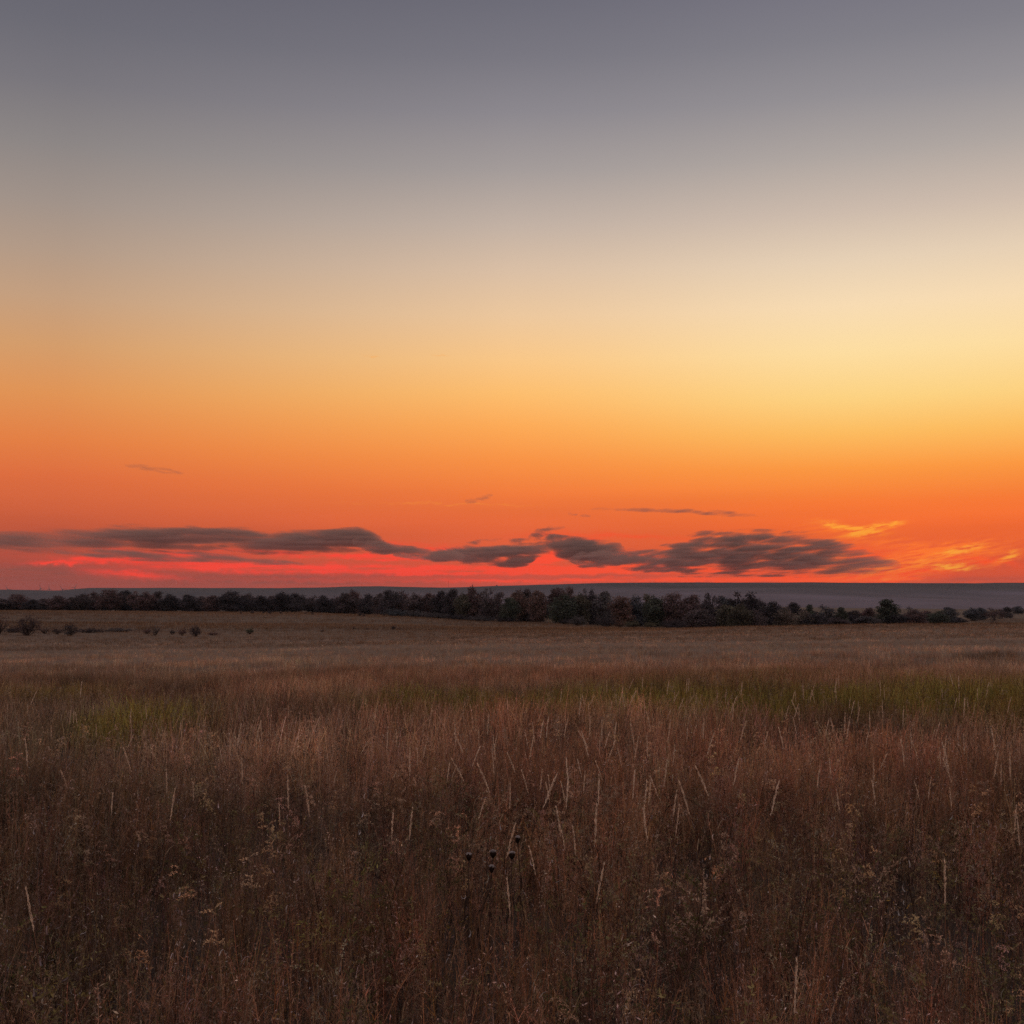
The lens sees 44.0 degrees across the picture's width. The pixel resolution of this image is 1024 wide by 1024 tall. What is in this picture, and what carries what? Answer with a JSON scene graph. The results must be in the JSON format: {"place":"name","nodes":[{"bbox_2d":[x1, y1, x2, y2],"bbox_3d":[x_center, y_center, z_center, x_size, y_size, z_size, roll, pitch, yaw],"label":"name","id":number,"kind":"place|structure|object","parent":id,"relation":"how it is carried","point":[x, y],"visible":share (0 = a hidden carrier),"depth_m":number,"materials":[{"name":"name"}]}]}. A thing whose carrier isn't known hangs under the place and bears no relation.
{"place":"outdoors","nodes":[
{"label":"outdoors","id":0,"kind":"place"},
{"bbox_2d":[0,607,1023,1023],"bbox_3d":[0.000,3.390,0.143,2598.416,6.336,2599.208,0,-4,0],"label":"ground","id":1,"kind":"structure","parent":0,"point":[588,651],"depth_m":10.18,"materials":[{"name":"brown plant"}]},
{"bbox_2d":[0,598,16,609],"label":"tree","id":2,"kind":"object","parent":1,"relation":"on","point":[8,603],"visible":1,"depth_m":596.41,"materials":[{"name":"brown plant"}]},
{"bbox_2d":[7,593,29,609],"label":"tree","id":3,"kind":"object","parent":1,"relation":"on","point":[17,598],"visible":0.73,"depth_m":602.90,"materials":[{"name":"brown plant"}]},
{"bbox_2d":[11,615,41,635],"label":"shrub","id":4,"kind":"object","parent":1,"relation":"on","point":[31,624],"visible":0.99,"depth_m":131.13,"materials":[{"name":"brown plant"}]},
{"bbox_2d":[19,599,41,609],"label":"tree","id":5,"kind":"object","parent":1,"relation":"on","point":[32,603],"visible":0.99,"depth_m":591.58,"materials":[{"name":"green plant"}]},
{"bbox_2d":[25,887,46,1015],"bbox_3d":[-1.687,1.685,4.467,0.064,0.731,0.076,-6,-4,0],"label":"grass plume","id":6,"kind":"object","parent":1,"relation":"on","point":[30,914],"depth_m":4.50,"materials":[{"name":"plant"}]},
{"bbox_2d":[36,598,50,610],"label":"tree","id":7,"kind":"object","parent":1,"relation":"on","point":[42,601],"visible":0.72,"depth_m":600.68,"materials":[{"name":"green plant"}]},
{"bbox_2d":[45,595,71,610],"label":"tree","id":8,"kind":"object","parent":1,"relation":"on","point":[56,604],"visible":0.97,"depth_m":585.95,"materials":[{"name":"brown plant"}]},
{"bbox_2d":[61,623,79,634],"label":"shrub","id":9,"kind":"object","parent":1,"relation":"on","point":[69,631],"visible":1,"depth_m":131.44,"materials":[{"name":"brown plant"}]},
{"bbox_2d":[68,593,94,610],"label":"tree","id":10,"kind":"object","parent":1,"relation":"on","point":[81,602],"visible":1,"depth_m":582.53,"materials":[{"name":"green plant"}]},
{"bbox_2d":[84,591,102,610],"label":"tree","id":11,"kind":"object","parent":1,"relation":"on","point":[93,596],"visible":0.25,"depth_m":594.11,"materials":[{"name":"green plant"}]},
{"bbox_2d":[91,588,125,610],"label":"tree","id":12,"kind":"object","parent":1,"relation":"on","point":[111,597],"visible":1,"depth_m":577.07,"materials":[{"name":"brown plant"}]},
{"bbox_2d":[113,590,134,610],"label":"tree","id":13,"kind":"object","parent":1,"relation":"on","point":[126,606],"visible":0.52,"depth_m":586.00,"materials":[{"name":"green plant"}]},
{"bbox_2d":[125,591,157,610],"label":"tree","id":14,"kind":"object","parent":1,"relation":"on","point":[147,598],"visible":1,"depth_m":571.70,"materials":[{"name":"brown plant"}]},
{"bbox_2d":[149,591,166,610],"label":"tree","id":15,"kind":"object","parent":1,"relation":"on","point":[157,606],"visible":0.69,"depth_m":579.64,"materials":[{"name":"green plant"}]},
{"bbox_2d":[150,789,177,931],"bbox_3d":[-1.804,1.805,6.551,0.085,0.798,0.166,6,-1,25],"label":"grass plume","id":16,"kind":"object","parent":1,"relation":"on","point":[166,845],"depth_m":6.53,"materials":[{"name":"plant"}]},
{"bbox_2d":[156,593,179,610],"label":"tree","id":17,"kind":"object","parent":1,"relation":"on","point":[167,601],"visible":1,"depth_m":566.85,"materials":[{"name":"green plant"}]},
{"bbox_2d":[175,594,199,610],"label":"tree","id":18,"kind":"object","parent":1,"relation":"on","point":[189,601],"visible":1,"depth_m":564.54,"materials":[{"name":"green plant"}]},
{"bbox_2d":[201,595,220,611],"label":"tree","id":19,"kind":"object","parent":1,"relation":"on","point":[210,605],"visible":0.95,"depth_m":559.47,"materials":[{"name":"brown plant"}]},
{"bbox_2d":[213,590,253,611],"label":"tree","id":20,"kind":"object","parent":1,"relation":"on","point":[229,602],"visible":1,"depth_m":555.61,"materials":[{"name":"green plant"}]},
{"bbox_2d":[239,593,256,611],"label":"tree","id":21,"kind":"object","parent":1,"relation":"on","point":[251,599],"visible":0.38,"depth_m":565.74,"materials":[{"name":"green plant"}]},
{"bbox_2d":[248,595,270,611],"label":"tree","id":22,"kind":"object","parent":1,"relation":"on","point":[257,605],"visible":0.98,"depth_m":552.10,"materials":[{"name":"green plant"}]},
{"bbox_2d":[270,591,293,611],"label":"tree","id":23,"kind":"object","parent":1,"relation":"on","point":[277,601],"visible":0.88,"depth_m":547.39,"materials":[{"name":"green plant"}]},
{"bbox_2d":[283,592,308,611],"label":"tree","id":24,"kind":"object","parent":1,"relation":"on","point":[295,604],"visible":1,"depth_m":544.83,"materials":[{"name":"green plant"}]},
{"bbox_2d":[301,595,318,612],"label":"tree","id":25,"kind":"object","parent":1,"relation":"on","point":[309,607],"visible":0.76,"depth_m":551.49,"materials":[{"name":"green plant"}]},
{"bbox_2d":[314,595,334,612],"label":"tree","id":26,"kind":"object","parent":1,"relation":"on","point":[324,606],"visible":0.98,"depth_m":538.71,"materials":[{"name":"green plant"}]},
{"bbox_2d":[331,592,358,613],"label":"tree","id":27,"kind":"object","parent":1,"relation":"on","point":[342,604],"visible":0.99,"depth_m":534.23,"materials":[{"name":"brown plant"}]},
{"bbox_2d":[347,589,362,613],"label":"tree","id":28,"kind":"object","parent":1,"relation":"on","point":[354,594],"visible":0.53,"depth_m":540.82,"materials":[{"name":"brown plant"}]},
{"bbox_2d":[357,592,375,614],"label":"tree","id":29,"kind":"object","parent":1,"relation":"on","point":[363,608],"visible":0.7,"depth_m":528.77,"materials":[{"name":"green plant"}]},
{"bbox_2d":[371,593,386,614],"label":"tree","id":30,"kind":"object","parent":1,"relation":"on","point":[375,599],"visible":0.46,"depth_m":502.52,"materials":[{"name":"green plant"}]},
{"bbox_2d":[375,590,404,613],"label":"tree","id":31,"kind":"object","parent":1,"relation":"on","point":[390,598],"visible":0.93,"depth_m":425.74,"materials":[{"name":"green plant"}]},
{"bbox_2d":[380,608,410,616],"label":"bush","id":32,"kind":"object","parent":1,"relation":"on","point":[397,613],"visible":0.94,"depth_m":392.17,"materials":[{"name":"green plant"}]},
{"bbox_2d":[391,590,408,611],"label":"tree","id":33,"kind":"object","parent":1,"relation":"on","point":[404,596],"visible":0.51,"depth_m":430.79,"materials":[{"name":"green plant"}]},
{"bbox_2d":[402,592,425,616],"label":"tree","id":34,"kind":"object","parent":1,"relation":"on","point":[414,602],"visible":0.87,"depth_m":415.01,"materials":[{"name":"brown plant"}]},
{"bbox_2d":[400,610,427,617],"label":"bush","id":35,"kind":"object","parent":1,"relation":"on","point":[416,612],"visible":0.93,"depth_m":392.61,"materials":[{"name":"green plant"}]},
{"bbox_2d":[421,593,435,616],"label":"tree","id":36,"kind":"object","parent":1,"relation":"on","point":[428,608],"visible":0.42,"depth_m":415.61,"materials":[{"name":"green plant"}]},
{"bbox_2d":[426,590,446,617],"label":"tree","id":37,"kind":"object","parent":1,"relation":"on","point":[437,607],"visible":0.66,"depth_m":404.16,"materials":[{"name":"green plant"}]},
{"bbox_2d":[438,588,460,618],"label":"tree","id":38,"kind":"object","parent":1,"relation":"on","point":[448,608],"visible":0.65,"depth_m":398.46,"materials":[{"name":"green plant"}]},
{"bbox_2d":[452,594,471,617],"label":"tree","id":39,"kind":"object","parent":1,"relation":"on","point":[462,603],"visible":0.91,"depth_m":389.08,"materials":[{"name":"green plant"}]},
{"bbox_2d":[461,852,476,976],"bbox_3d":[-0.195,1.849,5.749,0.057,0.592,0.082,-2,-5,22],"label":"dried coneflower","id":40,"kind":"object","parent":1,"relation":"on","point":[468,856],"visible":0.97,"depth_m":5.75,"materials":[{"name":"brown plant"}]},
{"bbox_2d":[464,585,482,619],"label":"tree","id":41,"kind":"object","parent":1,"relation":"on","point":[473,600],"visible":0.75,"depth_m":391.39,"materials":[{"name":"green plant"}]},
{"bbox_2d":[465,615,494,621],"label":"bush","id":42,"kind":"object","parent":1,"relation":"on","point":[482,618],"visible":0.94,"depth_m":369.76,"materials":[{"name":"green plant"}]},
{"bbox_2d":[475,864,493,994],"bbox_3d":[-0.124,1.851,5.614,0.098,0.568,0.048,3,-5,-36],"label":"dried coneflower","id":43,"kind":"object","parent":1,"relation":"on","point":[491,868],"visible":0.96,"depth_m":5.60,"materials":[{"name":"brown plant"}]},
{"bbox_2d":[483,849,495,980],"bbox_3d":[-0.103,1.843,5.760,0.035,0.605,0.085,-4,-6,42],"label":"dried coneflower","id":44,"kind":"object","parent":1,"relation":"on","point":[492,854],"visible":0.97,"depth_m":5.77,"materials":[{"name":"brown plant"}]},
{"bbox_2d":[476,586,502,617],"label":"tree","id":45,"kind":"object","parent":1,"relation":"on","point":[485,602],"visible":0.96,"depth_m":386.28,"materials":[{"name":"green plant"}]},
{"bbox_2d":[487,592,505,618],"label":"tree","id":46,"kind":"object","parent":1,"relation":"on","point":[499,596],"visible":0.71,"depth_m":387.98,"materials":[{"name":"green plant"}]},
{"bbox_2d":[490,823,515,968],"bbox_3d":[-0.054,1.743,5.567,0.156,0.791,0.094,4,1,-44],"label":"grass plume","id":47,"kind":"object","parent":1,"relation":"on","point":[512,834],"depth_m":5.57,"materials":[{"name":"plant"}]},
{"bbox_2d":[503,851,515,982],"bbox_3d":[-0.009,1.846,5.752,0.058,0.599,0.086,0,-4,3],"label":"dried coneflower","id":48,"kind":"object","parent":1,"relation":"on","point":[511,855],"visible":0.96,"depth_m":5.75,"materials":[{"name":"brown plant"}]},
{"bbox_2d":[497,596,521,619],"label":"tree","id":49,"kind":"object","parent":1,"relation":"on","point":[510,607],"visible":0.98,"depth_m":364.39,"materials":[{"name":"green plant"}]},
{"bbox_2d":[508,588,530,621],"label":"tree","id":50,"kind":"object","parent":1,"relation":"on","point":[517,595],"visible":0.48,"depth_m":380.48,"materials":[{"name":"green plant"}]},
{"bbox_2d":[515,835,526,964],"bbox_3d":[0.051,1.863,6.090,0.070,0.615,0.095,-1,-4,10],"label":"dried coneflower","id":51,"kind":"object","parent":1,"relation":"on","point":[517,839],"visible":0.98,"depth_m":6.09,"materials":[{"name":"brown plant"}]},
{"bbox_2d":[520,589,532,621],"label":"tree","id":52,"kind":"object","parent":1,"relation":"on","point":[526,616],"visible":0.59,"depth_m":383.44,"materials":[{"name":"green plant"}]},
{"bbox_2d":[526,590,548,622],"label":"tree","id":53,"kind":"object","parent":1,"relation":"on","point":[537,610],"visible":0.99,"depth_m":372.33,"materials":[{"name":"brown plant"}]},
{"bbox_2d":[517,772,557,941],"bbox_3d":[0.130,1.777,6.526,0.118,0.852,0.226,-3,-5,32],"label":"grass plume","id":54,"kind":"object","parent":1,"relation":"on","point":[550,788],"depth_m":6.55,"materials":[{"name":"plant"}]},
{"bbox_2d":[546,586,562,616],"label":"tree","id":55,"kind":"object","parent":1,"relation":"on","point":[556,592],"visible":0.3,"depth_m":372.15,"materials":[{"name":"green plant"}]},
{"bbox_2d":[555,806,566,940],"bbox_3d":[0.260,1.835,6.366,0.053,0.713,0.140,3,-5,-36],"label":"grass plume","id":56,"kind":"object","parent":1,"relation":"on","point":[563,868],"depth_m":6.38,"materials":[{"name":"plant"}]},
{"bbox_2d":[546,592,580,623],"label":"tree","id":57,"kind":"object","parent":1,"relation":"on","point":[566,611],"visible":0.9,"depth_m":348.38,"materials":[{"name":"green plant"}]},
{"bbox_2d":[558,586,574,608],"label":"tree","id":58,"kind":"object","parent":1,"relation":"on","point":[569,590],"visible":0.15,"depth_m":370.55,"materials":[{"name":"brown plant"}]},
{"bbox_2d":[567,615,586,625],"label":"bush","id":59,"kind":"object","parent":1,"relation":"on","point":[577,620],"visible":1,"depth_m":298.29,"materials":[{"name":"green plant"}]},
{"bbox_2d":[572,592,591,624],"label":"tree","id":60,"kind":"object","parent":1,"relation":"on","point":[581,600],"visible":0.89,"depth_m":350.28,"materials":[{"name":"green plant"}]},
{"bbox_2d":[582,588,598,624],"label":"tree","id":61,"kind":"object","parent":1,"relation":"on","point":[592,597],"visible":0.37,"depth_m":361.18,"materials":[{"name":"green plant"}]},
{"bbox_2d":[576,862,604,1010],"bbox_3d":[0.280,1.713,4.912,0.078,0.738,0.154,7,-4,1],"label":"grass plume","id":62,"kind":"object","parent":1,"relation":"on","point":[593,918],"depth_m":4.91,"materials":[{"name":"plant"}]},
{"bbox_2d":[590,803,613,982],"bbox_3d":[0.393,1.750,5.854,0.174,0.808,0.063,-1,-8,7],"label":"grass plume","id":63,"kind":"object","parent":1,"relation":"on","point":[595,820],"depth_m":5.85,"materials":[{"name":"plant"}]},
{"bbox_2d":[591,591,614,624],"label":"tree","id":64,"kind":"object","parent":1,"relation":"on","point":[604,597],"visible":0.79,"depth_m":350.98,"materials":[{"name":"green plant"}]},
{"bbox_2d":[593,612,621,626],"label":"bush","id":65,"kind":"object","parent":1,"relation":"on","point":[604,620],"visible":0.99,"depth_m":290.71,"materials":[{"name":"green plant"}]},
{"bbox_2d":[605,595,635,625],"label":"tree","id":66,"kind":"object","parent":1,"relation":"on","point":[621,611],"visible":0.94,"depth_m":336.21,"materials":[{"name":"brown plant"}]},
{"bbox_2d":[628,595,646,626],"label":"tree","id":67,"kind":"object","parent":1,"relation":"on","point":[636,607],"visible":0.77,"depth_m":341.38,"materials":[{"name":"green plant"}]},
{"bbox_2d":[639,594,666,626],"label":"tree","id":68,"kind":"object","parent":1,"relation":"on","point":[652,610],"visible":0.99,"depth_m":331.89,"materials":[{"name":"green plant"}]},
{"bbox_2d":[656,591,688,624],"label":"tree","id":69,"kind":"object","parent":1,"relation":"on","point":[671,600],"visible":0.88,"depth_m":332.16,"materials":[{"name":"brown plant"}]},
{"bbox_2d":[659,618,687,627],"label":"bush","id":70,"kind":"object","parent":1,"relation":"on","point":[679,623],"visible":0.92,"depth_m":278.76,"materials":[{"name":"green plant"}]},
{"bbox_2d":[680,594,701,627],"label":"tree","id":71,"kind":"object","parent":1,"relation":"on","point":[690,604],"visible":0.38,"depth_m":335.33,"materials":[{"name":"brown plant"}]},
{"bbox_2d":[678,608,716,627],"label":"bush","id":72,"kind":"object","parent":1,"relation":"on","point":[698,620],"visible":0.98,"depth_m":316.57,"materials":[{"name":"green plant"}]},
{"bbox_2d":[699,593,724,626],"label":"tree","id":73,"kind":"object","parent":1,"relation":"on","point":[711,609],"visible":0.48,"depth_m":330.67,"materials":[{"name":"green plant"}]},
{"bbox_2d":[712,604,736,626],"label":"tree","id":74,"kind":"object","parent":1,"relation":"on","point":[723,620],"visible":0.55,"depth_m":316.51,"materials":[{"name":"green plant"}]},
{"bbox_2d":[725,602,754,626],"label":"tree","id":75,"kind":"object","parent":1,"relation":"on","point":[740,612],"visible":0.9,"depth_m":310.88,"materials":[{"name":"green plant"}]},
{"bbox_2d":[726,591,762,613],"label":"tree","id":76,"kind":"object","parent":1,"relation":"on","point":[751,601],"visible":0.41,"depth_m":336.14,"materials":[{"name":"green plant"}]},
{"bbox_2d":[739,610,769,625],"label":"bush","id":77,"kind":"object","parent":1,"relation":"on","point":[758,620],"visible":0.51,"depth_m":312.06,"materials":[{"name":"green plant"}]},
{"bbox_2d":[756,600,773,625],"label":"tree","id":78,"kind":"object","parent":1,"relation":"on","point":[765,609],"visible":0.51,"depth_m":328.56,"materials":[{"name":"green plant"}]},
{"bbox_2d":[758,601,791,625],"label":"tree","id":79,"kind":"object","parent":1,"relation":"on","point":[774,606],"visible":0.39,"depth_m":328.95,"materials":[{"name":"green plant"}]},
{"bbox_2d":[771,607,796,626],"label":"tree","id":80,"kind":"object","parent":1,"relation":"on","point":[785,616],"visible":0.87,"depth_m":325.01,"materials":[{"name":"brown plant"}]},
{"bbox_2d":[784,602,805,626],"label":"tree","id":81,"kind":"object","parent":1,"relation":"on","point":[794,607],"visible":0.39,"depth_m":351.48,"materials":[{"name":"green plant"}]},
{"bbox_2d":[793,958,797,1023],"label":"grass plume","id":82,"kind":"object","parent":1,"relation":"on","point":[796,981],"depth_m":3.62,"materials":[{"name":"plant"}]},
{"bbox_2d":[792,610,817,625],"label":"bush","id":83,"kind":"object","parent":1,"relation":"on","point":[804,617],"visible":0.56,"depth_m":335.55,"materials":[{"name":"brown plant"}]},
{"bbox_2d":[800,614,832,625],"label":"bush","id":84,"kind":"object","parent":1,"relation":"on","point":[821,620],"visible":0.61,"depth_m":334.49,"materials":[{"name":"green plant"}]},
{"bbox_2d":[815,604,838,618],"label":"tree","id":85,"kind":"object","parent":1,"relation":"on","point":[827,611],"visible":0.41,"depth_m":359.67,"materials":[{"name":"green plant"}]},
{"bbox_2d":[827,617,852,624],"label":"bush","id":86,"kind":"object","parent":1,"relation":"on","point":[837,620],"visible":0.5,"depth_m":343.45,"materials":[{"name":"green plant"}]},
{"bbox_2d":[835,607,850,624],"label":"tree","id":87,"kind":"object","parent":1,"relation":"on","point":[842,613],"visible":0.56,"depth_m":358.44,"materials":[{"name":"green plant"}]},
{"bbox_2d":[846,610,860,624],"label":"tree","id":88,"kind":"object","parent":1,"relation":"on","point":[852,616],"visible":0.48,"depth_m":362.64,"materials":[{"name":"green plant"}]},
{"bbox_2d":[850,616,883,624],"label":"bush","id":89,"kind":"object","parent":1,"relation":"on","point":[867,619],"visible":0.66,"depth_m":358.18,"materials":[{"name":"green plant"}]},
{"bbox_2d":[856,607,878,622],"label":"tree","id":90,"kind":"object","parent":1,"relation":"on","point":[866,612],"visible":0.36,"depth_m":380.97,"materials":[{"name":"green plant"}]},
{"bbox_2d":[873,599,905,623],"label":"tree","id":91,"kind":"object","parent":1,"relation":"on","point":[886,607],"visible":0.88,"depth_m":384.23,"materials":[{"name":"green plant"}]},
{"bbox_2d":[883,613,911,623],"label":"bush","id":92,"kind":"object","parent":1,"relation":"on","point":[900,618],"visible":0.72,"depth_m":381.59,"materials":[{"name":"green plant"}]},
{"bbox_2d":[903,609,927,623],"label":"tree","id":93,"kind":"object","parent":1,"relation":"on","point":[917,618],"visible":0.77,"depth_m":406.05,"materials":[{"name":"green plant"}]},
{"bbox_2d":[924,610,950,623],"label":"tree","id":94,"kind":"object","parent":1,"relation":"on","point":[943,617],"visible":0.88,"depth_m":416.80,"materials":[{"name":"green plant"}]},
{"bbox_2d":[943,860,950,1016],"bbox_3d":[1.666,1.692,4.796,0.053,0.755,0.164,0,-4,4],"label":"grass plume","id":95,"kind":"object","parent":1,"relation":"on","point":[945,926],"depth_m":4.82,"materials":[{"name":"plant"}]},
{"bbox_2d":[939,607,959,623],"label":"tree","id":96,"kind":"object","parent":1,"relation":"on","point":[950,612],"visible":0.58,"depth_m":440.32,"materials":[{"name":"green plant"}]},
{"bbox_2d":[961,607,980,620],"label":"tree","id":97,"kind":"object","parent":1,"relation":"on","point":[971,614],"visible":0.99,"depth_m":517.24,"materials":[{"name":"green plant"}]},
{"bbox_2d":[981,606,1006,620],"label":"tree","id":98,"kind":"object","parent":1,"relation":"on","point":[994,613],"visible":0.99,"depth_m":515.85,"materials":[{"name":"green plant"}]},
{"bbox_2d":[999,606,1014,617],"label":"tree","id":99,"kind":"object","parent":1,"relation":"on","point":[1008,610],"visible":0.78,"depth_m":597.74,"materials":[{"name":"green plant"}]},
{"bbox_2d":[0,582,1023,609],"bbox_3d":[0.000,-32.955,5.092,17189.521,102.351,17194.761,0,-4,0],"label":"hills","id":100,"kind":"structure","parent":0,"point":[994,596],"depth_m":2986.46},
{"bbox_2d":[0,0,1023,590],"label":"sky","id":101,"kind":"structure","parent":0,"point":[293,293],"materials":[{"name":"orange"}]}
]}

